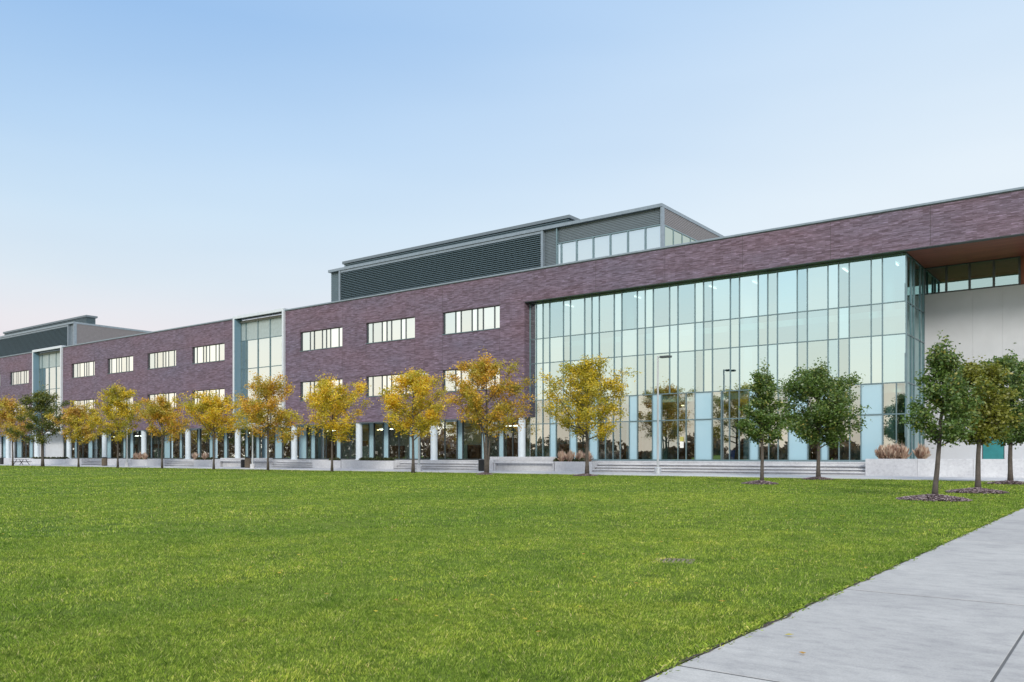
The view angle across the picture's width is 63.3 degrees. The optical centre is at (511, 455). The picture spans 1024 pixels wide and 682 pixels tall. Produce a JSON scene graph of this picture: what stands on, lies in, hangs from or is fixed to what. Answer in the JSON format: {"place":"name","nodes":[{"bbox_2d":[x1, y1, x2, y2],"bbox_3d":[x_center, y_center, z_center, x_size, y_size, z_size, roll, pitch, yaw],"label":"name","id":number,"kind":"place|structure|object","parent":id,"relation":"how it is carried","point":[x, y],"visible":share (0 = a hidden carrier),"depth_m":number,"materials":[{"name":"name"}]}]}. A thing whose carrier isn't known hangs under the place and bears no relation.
{"place":"outdoors","nodes":[
{"label":"outdoors","id":0,"kind":"place"},
{"bbox_2d":[142,452,147,458],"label":"ornamental grass","id":1,"kind":"object","parent":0,"point":[144,455],"depth_m":104.54,"materials":[{"name":"beige plant"}]},
{"bbox_2d":[72,458,864,465],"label":"terrace","id":2,"kind":"structure","parent":0,"point":[296,460],"depth_m":62.13,"materials":[{"name":"concrete"}]},
{"bbox_2d":[0,186,1023,461],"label":"college building","id":3,"kind":"structure","parent":2,"relation":"on","point":[882,298],"depth_m":69.35,"materials":[{"name":"purple brick"}]},
{"bbox_2d":[9,370,28,385],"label":"window","id":4,"kind":"structure","parent":3,"relation":"in","point":[21,377],"depth_m":129.76,"materials":[{"name":"white glass"}]},
{"bbox_2d":[73,399,94,412],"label":"window","id":5,"kind":"structure","parent":3,"relation":"in","point":[93,400],"depth_m":117.26,"materials":[{"name":"white glass"}]},
{"bbox_2d":[73,361,94,377],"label":"window","id":6,"kind":"structure","parent":3,"relation":"in","point":[85,369],"depth_m":117.51,"materials":[{"name":"white glass"}]},
{"bbox_2d":[108,356,132,373],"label":"window","id":7,"kind":"structure","parent":3,"relation":"in","point":[123,364],"depth_m":111.61,"materials":[{"name":"white glass"}]},
{"bbox_2d":[111,397,132,411],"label":"window","id":8,"kind":"structure","parent":3,"relation":"in","point":[130,399],"depth_m":110.23,"materials":[{"name":"white glass"}]},
{"bbox_2d":[148,393,175,408],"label":"window","id":9,"kind":"structure","parent":3,"relation":"in","point":[169,396],"depth_m":104.81,"materials":[{"name":"white glass"}]},
{"bbox_2d":[148,350,175,368],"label":"window","id":10,"kind":"structure","parent":3,"relation":"in","point":[166,358],"depth_m":105.42,"materials":[{"name":"white glass"}]},
{"bbox_2d":[193,389,223,403],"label":"window","id":11,"kind":"structure","parent":3,"relation":"in","point":[219,391],"depth_m":99.16,"materials":[{"name":"white glass"}]},
{"bbox_2d":[193,343,223,363],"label":"window","id":12,"kind":"structure","parent":3,"relation":"in","point":[210,353],"depth_m":99.37,"materials":[{"name":"white glass"}]},
{"bbox_2d":[300,327,341,351],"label":"window","id":13,"kind":"structure","parent":3,"relation":"in","point":[326,338],"depth_m":87.07,"materials":[{"name":"white glass"}]},
{"bbox_2d":[301,379,341,400],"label":"window","id":14,"kind":"structure","parent":3,"relation":"in","point":[304,386],"depth_m":88.34,"materials":[{"name":"white glass"}]},
{"bbox_2d":[365,317,414,343],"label":"window","id":15,"kind":"structure","parent":3,"relation":"in","point":[399,329],"depth_m":80.87,"materials":[{"name":"white glass"}]},
{"bbox_2d":[367,374,413,396],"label":"window","id":16,"kind":"structure","parent":3,"relation":"in","point":[375,382],"depth_m":81.90,"materials":[{"name":"white glass"}]},
{"bbox_2d":[442,305,499,334],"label":"window","id":17,"kind":"structure","parent":3,"relation":"in","point":[486,318],"depth_m":74.71,"materials":[{"name":"white glass"}]},
{"bbox_2d":[444,369,499,391],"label":"window","id":18,"kind":"structure","parent":3,"relation":"in","point":[448,384],"depth_m":75.89,"materials":[{"name":"white glass"}]},
{"bbox_2d":[680,437,683,447],"bbox_3d":[12.889,-1.025,63.099,0.300,0.850,0.012,0,0,37],"label":"notice","id":19,"kind":"object","parent":3,"relation":"attached to","point":[681,443],"depth_m":63.08,"materials":[{"name":"paper"}]},
{"bbox_2d":[727,450,735,459],"bbox_3d":[16.667,-0.030,63.167,0.481,0.800,0.481,0,0,-8],"label":"recycling bin","id":20,"kind":"object","parent":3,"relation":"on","point":[732,454],"visible":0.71,"depth_m":62.98,"materials":[{"name":"blue plastic"}]},
{"bbox_2d":[925,256,1023,294],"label":"ribbon window","id":21,"kind":"structure","parent":3,"relation":"in","point":[1002,272],"depth_m":56.25,"materials":[{"name":"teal glass"}]},
{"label":"planting bed","id":22,"kind":"structure","parent":2,"relation":"on","visible":0},
{"bbox_2d":[874,444,884,458],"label":"ornamental grass","id":23,"kind":"object","parent":22,"relation":"on","point":[878,452],"depth_m":52.77,"materials":[{"name":"beige plant"}]},
{"bbox_2d":[882,444,892,458],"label":"ornamental grass","id":24,"kind":"object","parent":22,"relation":"on","point":[888,451],"depth_m":52.48,"materials":[{"name":"beige plant"}]},
{"bbox_2d":[890,444,897,458],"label":"ornamental grass","id":25,"kind":"object","parent":22,"relation":"on","point":[894,451],"depth_m":52.24,"materials":[{"name":"beige plant"}]},
{"bbox_2d":[895,444,903,458],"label":"ornamental grass","id":26,"kind":"object","parent":22,"relation":"on","point":[898,451],"depth_m":52.16,"materials":[{"name":"beige plant"}]},
{"bbox_2d":[898,444,911,458],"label":"ornamental grass","id":27,"kind":"object","parent":22,"relation":"on","point":[904,453],"depth_m":51.94,"materials":[{"name":"beige plant"}]},
{"bbox_2d":[912,443,927,458],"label":"ornamental grass","id":28,"kind":"object","parent":22,"relation":"on","point":[918,453],"depth_m":51.80,"materials":[{"name":"beige plant"}]},
{"bbox_2d":[919,445,930,458],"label":"ornamental grass","id":29,"kind":"object","parent":22,"relation":"on","point":[926,451],"depth_m":51.71,"materials":[{"name":"beige plant"}]},
{"bbox_2d":[0,465,1023,681],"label":"lawn","id":30,"kind":"structure","parent":0,"point":[457,578],"depth_m":10.03,"materials":[{"name":"plant"}]},
{"bbox_2d":[0,394,43,465],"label":"autumn tree","id":31,"kind":"object","parent":30,"relation":"on","point":[10,406],"visible":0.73,"depth_m":104.34,"materials":[{"name":"yellow plant"}]},
{"bbox_2d":[6,381,70,466],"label":"autumn tree","id":32,"kind":"object","parent":30,"relation":"on","point":[41,399],"visible":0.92,"depth_m":99.48,"materials":[{"name":"green plant"}]},
{"bbox_2d":[42,400,106,466],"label":"autumn tree","id":33,"kind":"object","parent":30,"relation":"on","point":[73,423],"visible":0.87,"depth_m":94.09,"materials":[{"name":"yellow plant"}]},
{"bbox_2d":[76,380,149,467],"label":"autumn tree","id":34,"kind":"object","parent":30,"relation":"on","point":[113,400],"visible":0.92,"depth_m":88.79,"materials":[{"name":"yellow plant"}]},
{"bbox_2d":[127,393,190,468],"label":"autumn tree","id":35,"kind":"object","parent":30,"relation":"on","point":[161,411],"visible":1,"depth_m":83.52,"materials":[{"name":"yellow plant"}]},
{"bbox_2d":[169,389,251,468],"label":"autumn tree","id":36,"kind":"object","parent":30,"relation":"on","point":[212,408],"visible":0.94,"depth_m":78.21,"materials":[{"name":"yellow plant"}]},
{"bbox_2d":[230,371,306,469],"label":"autumn tree","id":37,"kind":"object","parent":30,"relation":"on","point":[257,408],"visible":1,"depth_m":73.32,"materials":[{"name":"yellow plant"}]},
{"bbox_2d":[284,370,373,471],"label":"autumn tree","id":38,"kind":"object","parent":30,"relation":"on","point":[327,394],"visible":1,"depth_m":67.96,"materials":[{"name":"yellow plant"}]},
{"bbox_2d":[378,367,454,472],"bbox_3d":[-7.243,-2.744,63.191,5.675,8.153,8.133,0,0,16],"label":"autumn tree","id":39,"kind":"object","parent":30,"relation":"on","point":[418,383],"visible":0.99,"depth_m":62.61,"materials":[{"name":"yellow plant"}]},
{"bbox_2d":[476,472,491,474],"bbox_3d":[-1.890,1.204,56.975,1.300,0.217,1.093,0,0,37],"label":"mulch bed","id":40,"kind":"object","parent":30,"relation":"on","point":[483,473],"visible":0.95,"depth_m":56.68,"materials":[{"name":"soil"}]},
{"bbox_2d":[440,346,536,472],"bbox_3d":[-1.653,-3.136,57.093,6.151,8.933,6.690,0,0,37],"label":"autumn tree","id":41,"kind":"object","parent":30,"relation":"on","point":[482,371],"visible":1,"depth_m":56.70,"materials":[{"name":"yellow plant"}]},
{"bbox_2d":[572,473,597,475],"bbox_3d":[4.720,1.212,53.263,1.817,0.206,1.285,0,0,37],"label":"mulch bed","id":42,"kind":"object","parent":30,"relation":"on","point":[585,474],"visible":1,"depth_m":52.98,"materials":[{"name":"soil"}]},
{"bbox_2d":[535,353,641,473],"bbox_3d":[4.384,-2.729,53.075,7.296,8.121,7.166,0,0,37],"label":"autumn tree","id":43,"kind":"object","parent":30,"relation":"on","point":[587,374],"visible":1,"depth_m":52.73,"materials":[{"name":"yellow plant"}]},
{"bbox_2d":[653,558,694,563],"bbox_3d":[2.009,1.324,10.298,0.480,0.052,0.440,0,0,17],"label":"drain cover","id":44,"kind":"object","parent":30,"relation":"on","point":[674,559],"visible":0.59,"depth_m":10.31,"materials":[{"name":"metal"}]},
{"bbox_2d":[741,480,777,484],"bbox_3d":[11.363,1.205,38.134,1.737,0.216,1.363,0,0,37],"label":"mulch bed","id":45,"kind":"object","parent":30,"relation":"on","point":[760,482],"visible":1,"depth_m":37.79,"materials":[{"name":"soil"}]},
{"bbox_2d":[733,357,786,479],"bbox_3d":[11.375,-1.605,38.356,2.550,5.871,2.418,0,0,37],"label":"young tree","id":46,"kind":"object","parent":45,"relation":"on","point":[764,386],"visible":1,"depth_m":38.12,"materials":[{"name":"green plant"}]},
{"bbox_2d":[803,476,832,479],"bbox_3d":[16.655,1.210,45.291,1.722,0.200,1.208,0,0,37],"label":"mulch bed","id":47,"kind":"object","parent":30,"relation":"on","point":[816,478],"visible":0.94,"depth_m":44.94,"materials":[{"name":"wood"}]},
{"bbox_2d":[774,356,871,476],"bbox_3d":[16.725,-2.045,45.342,5.400,6.755,5.060,0,0,37],"label":"young tree","id":48,"kind":"object","parent":47,"relation":"on","point":[830,415],"visible":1,"depth_m":44.78,"materials":[{"name":"green plant"}]},
{"bbox_2d":[896,493,972,501],"bbox_3d":[12.334,1.204,24.322,2.049,0.219,1.732,0,0,37],"label":"mulch bed","id":49,"kind":"object","parent":30,"relation":"on","point":[933,497],"visible":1,"depth_m":23.91,"materials":[{"name":"wood"}]},
{"bbox_2d":[895,330,986,493],"bbox_3d":[12.779,-1.232,24.660,2.256,5.138,2.350,0,0,37],"label":"young tree","id":50,"kind":"object","parent":49,"relation":"on","point":[944,365],"visible":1,"depth_m":24.50,"materials":[{"name":"green plant"}]},
{"bbox_2d":[946,487,1009,493],"bbox_3d":[16.331,1.209,29.241,2.040,0.215,1.621,0,0,37],"label":"mulch bed","id":51,"kind":"object","parent":30,"relation":"on","point":[976,490],"visible":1,"depth_m":28.85,"materials":[{"name":"wood"}]},
{"bbox_2d":[932,355,1023,487],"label":"young tree","id":52,"kind":"object","parent":51,"relation":"on","point":[988,381],"visible":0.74,"depth_m":28.96,"materials":[{"name":"green plant"}]},
{"bbox_2d":[985,480,1023,484],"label":"mulch bed","id":53,"kind":"object","parent":30,"relation":"on","point":[1011,482],"visible":0.98,"depth_m":37.92,"materials":[{"name":"wood"}]},
{"bbox_2d":[979,343,1023,480],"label":"young tree","id":54,"kind":"object","parent":53,"relation":"on","point":[1015,381],"visible":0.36,"depth_m":38.02,"materials":[{"name":"green plant"}]},
{"bbox_2d":[0,464,1023,481],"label":"plaza walk","id":55,"kind":"structure","parent":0,"point":[755,475],"depth_m":58.61,"materials":[{"name":"concrete"}]},
{"bbox_2d":[4,458,32,463],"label":"concrete wall","id":56,"kind":"structure","parent":55,"relation":"on","point":[7,460],"depth_m":125.23,"materials":[{"name":"grey concrete"}]},
{"bbox_2d":[11,459,31,464],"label":"picnic table","id":57,"kind":"object","parent":55,"relation":"on","point":[22,461],"visible":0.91,"depth_m":114.48,"materials":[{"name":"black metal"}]},
{"bbox_2d":[31,459,65,464],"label":"concrete planter","id":58,"kind":"object","parent":55,"relation":"on","point":[53,461],"visible":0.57,"depth_m":118.43,"materials":[{"name":"concrete"}]},
{"bbox_2d":[66,459,89,464],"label":"concrete wall","id":59,"kind":"structure","parent":55,"relation":"on","point":[72,461],"depth_m":114.26,"materials":[{"name":"grey concrete"}]},
{"bbox_2d":[82,460,101,464],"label":"terrace steps","id":60,"kind":"structure","parent":55,"relation":"on","point":[94,462],"depth_m":112.04,"materials":[{"name":"concrete"}]},
{"bbox_2d":[102,457,106,465],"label":"litter bin","id":61,"kind":"object","parent":55,"relation":"on","point":[104,461],"visible":1,"depth_m":103.78,"materials":[{"name":"black metal"}]},
{"bbox_2d":[107,459,130,465],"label":"concrete wall","id":62,"kind":"structure","parent":55,"relation":"on","point":[122,462],"depth_m":107.12,"materials":[{"name":"grey concrete"}]},
{"bbox_2d":[125,426,128,466],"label":"street lamp","id":63,"kind":"object","parent":55,"relation":"on","point":[126,464],"visible":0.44,"depth_m":96.91,"materials":[{"name":"metal"}]},
{"bbox_2d":[131,459,147,465],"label":"concrete planter","id":64,"kind":"object","parent":55,"relation":"on","point":[139,462],"visible":0.81,"depth_m":104.20,"materials":[{"name":"concrete"}]},
{"bbox_2d":[148,459,172,465],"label":"concrete wall","id":65,"kind":"structure","parent":55,"relation":"on","point":[154,462],"depth_m":101.70,"materials":[{"name":"grey concrete"}]},
{"bbox_2d":[164,459,193,465],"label":"terrace steps","id":66,"kind":"structure","parent":55,"relation":"on","point":[181,463],"depth_m":99.51,"materials":[{"name":"concrete"}]},
{"bbox_2d":[194,460,211,466],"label":"concrete planter","id":67,"kind":"object","parent":55,"relation":"on","point":[202,463],"visible":0.69,"depth_m":95.83,"materials":[{"name":"concrete"}]},
{"bbox_2d":[191,453,199,459],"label":"ornamental grass","id":68,"kind":"object","parent":67,"relation":"in","point":[195,455],"depth_m":97.60,"materials":[{"name":"beige plant"}]},
{"bbox_2d":[201,452,208,459],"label":"ornamental grass","id":69,"kind":"object","parent":67,"relation":"in","point":[204,456],"depth_m":96.59,"materials":[{"name":"beige plant"}]},
{"bbox_2d":[212,459,225,466],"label":"concrete wall","id":70,"kind":"structure","parent":55,"relation":"on","point":[218,463],"depth_m":94.16,"materials":[{"name":"grey concrete"}]},
{"bbox_2d":[241,459,244,467],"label":"litter bin","id":71,"kind":"object","parent":55,"relation":"on","point":[242,463],"visible":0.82,"depth_m":87.92,"materials":[{"name":"black metal"}]},
{"bbox_2d":[220,460,273,466],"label":"concrete bench","id":72,"kind":"object","parent":55,"relation":"on","point":[237,463],"visible":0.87,"depth_m":91.71,"materials":[{"name":"grey concrete"}]},
{"bbox_2d":[244,457,250,467],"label":"litter bin","id":73,"kind":"object","parent":55,"relation":"on","point":[247,462],"visible":0.97,"depth_m":86.04,"materials":[{"name":"black metal"}]},
{"bbox_2d":[246,423,255,467],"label":"street lamp","id":74,"kind":"object","parent":55,"relation":"on","point":[252,465],"visible":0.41,"depth_m":82.50,"materials":[{"name":"metal"}]},
{"bbox_2d":[271,459,311,467],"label":"terrace steps","id":75,"kind":"structure","parent":55,"relation":"on","point":[279,464],"depth_m":86.94,"materials":[{"name":"concrete"}]},
{"bbox_2d":[312,460,340,467],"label":"concrete planter","id":76,"kind":"object","parent":55,"relation":"on","point":[323,463],"visible":0.66,"depth_m":83.10,"materials":[{"name":"concrete"}]},
{"bbox_2d":[341,460,400,468],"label":"concrete planter","id":77,"kind":"object","parent":55,"relation":"on","point":[348,464],"visible":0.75,"depth_m":79.30,"materials":[{"name":"concrete"}]},
{"bbox_2d":[416,373,429,470],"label":"street lamp","id":78,"kind":"object","parent":55,"relation":"on","point":[418,467],"visible":0.4,"depth_m":68.93,"materials":[{"name":"metal"}]},
{"bbox_2d":[394,460,477,469],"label":"terrace steps","id":79,"kind":"structure","parent":55,"relation":"on","point":[442,466],"depth_m":74.42,"materials":[{"name":"concrete"}]},
{"bbox_2d":[478,459,483,470],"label":"litter bin","id":80,"kind":"object","parent":55,"relation":"on","point":[480,464],"visible":0.8,"depth_m":68.21,"materials":[{"name":"black metal"}]},
{"bbox_2d":[479,459,498,470],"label":"concrete wall","id":81,"kind":"structure","parent":55,"relation":"on","point":[491,464],"depth_m":70.38,"materials":[{"name":"grey concrete"}]},
{"bbox_2d":[494,461,554,470],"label":"concrete bench","id":82,"kind":"object","parent":55,"relation":"on","point":[521,466],"visible":0.96,"depth_m":68.61,"materials":[{"name":"grey concrete"}]},
{"bbox_2d":[555,461,598,471],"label":"concrete planter","id":83,"kind":"object","parent":55,"relation":"on","point":[570,466],"visible":0.76,"depth_m":65.43,"materials":[{"name":"concrete"}]},
{"bbox_2d":[557,451,565,461],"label":"ornamental grass","id":84,"kind":"object","parent":83,"relation":"in","point":[561,457],"depth_m":66.54,"materials":[{"name":"beige plant"}]},
{"bbox_2d":[564,448,574,461],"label":"ornamental grass","id":85,"kind":"object","parent":83,"relation":"in","point":[570,456],"depth_m":66.18,"materials":[{"name":"beige plant"}]},
{"bbox_2d":[574,450,583,459],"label":"ornamental grass","id":86,"kind":"object","parent":83,"relation":"in","point":[579,455],"depth_m":65.69,"materials":[{"name":"beige plant"}]},
{"bbox_2d":[583,451,593,461],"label":"ornamental grass","id":87,"kind":"object","parent":83,"relation":"in","point":[590,457],"depth_m":65.26,"materials":[{"name":"beige plant"}]},
{"bbox_2d":[654,355,671,473],"bbox_3d":[10.492,-2.856,57.802,1.240,8.213,0.480,0,0,37],"label":"street lamp","id":88,"kind":"object","parent":55,"relation":"on","point":[657,469],"visible":1,"depth_m":57.96,"materials":[{"name":"metal"}]},
{"bbox_2d":[592,461,864,475],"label":"terrace steps","id":89,"kind":"structure","parent":55,"relation":"on","point":[859,470],"depth_m":58.06,"materials":[{"name":"concrete"}]},
{"bbox_2d":[865,459,1023,477],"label":"retaining wall","id":90,"kind":"structure","parent":55,"relation":"on","point":[926,467],"depth_m":49.67,"materials":[{"name":"concrete"}]},
{"bbox_2d":[0,0,1023,335],"label":"sky","id":91,"kind":"structure","parent":0,"point":[165,164],"materials":[{"name":"blue"}]},
{"bbox_2d":[643,508,1023,681],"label":"footpath","id":92,"kind":"structure","parent":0,"point":[854,634],"depth_m":6.05,"materials":[{"name":"concrete"}]},
{"bbox_2d":[3,474,1022,653],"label":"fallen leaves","id":93,"kind":"object","parent":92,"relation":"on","point":[585,553],"visible":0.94,"depth_m":11.01,"materials":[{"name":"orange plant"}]},
{"bbox_2d":[681,589,1023,681],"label":"pavement joint","id":94,"kind":"object","parent":92,"relation":"attached to","point":[1006,659],"depth_m":5.05,"materials":[{"name":"grey concrete"}]},
{"label":"ground","id":95,"kind":"structure","parent":0,"visible":0},
{"bbox_2d":[220,458,272,459],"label":"concrete wall","id":96,"kind":"structure","parent":95,"relation":"on","point":[244,458],"depth_m":92.43,"materials":[{"name":"grey concrete"}]},
{"bbox_2d":[490,457,556,461],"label":"concrete wall","id":97,"kind":"structure","parent":95,"relation":"on","point":[544,459],"depth_m":69.10,"materials":[{"name":"grey concrete"}]}
]}

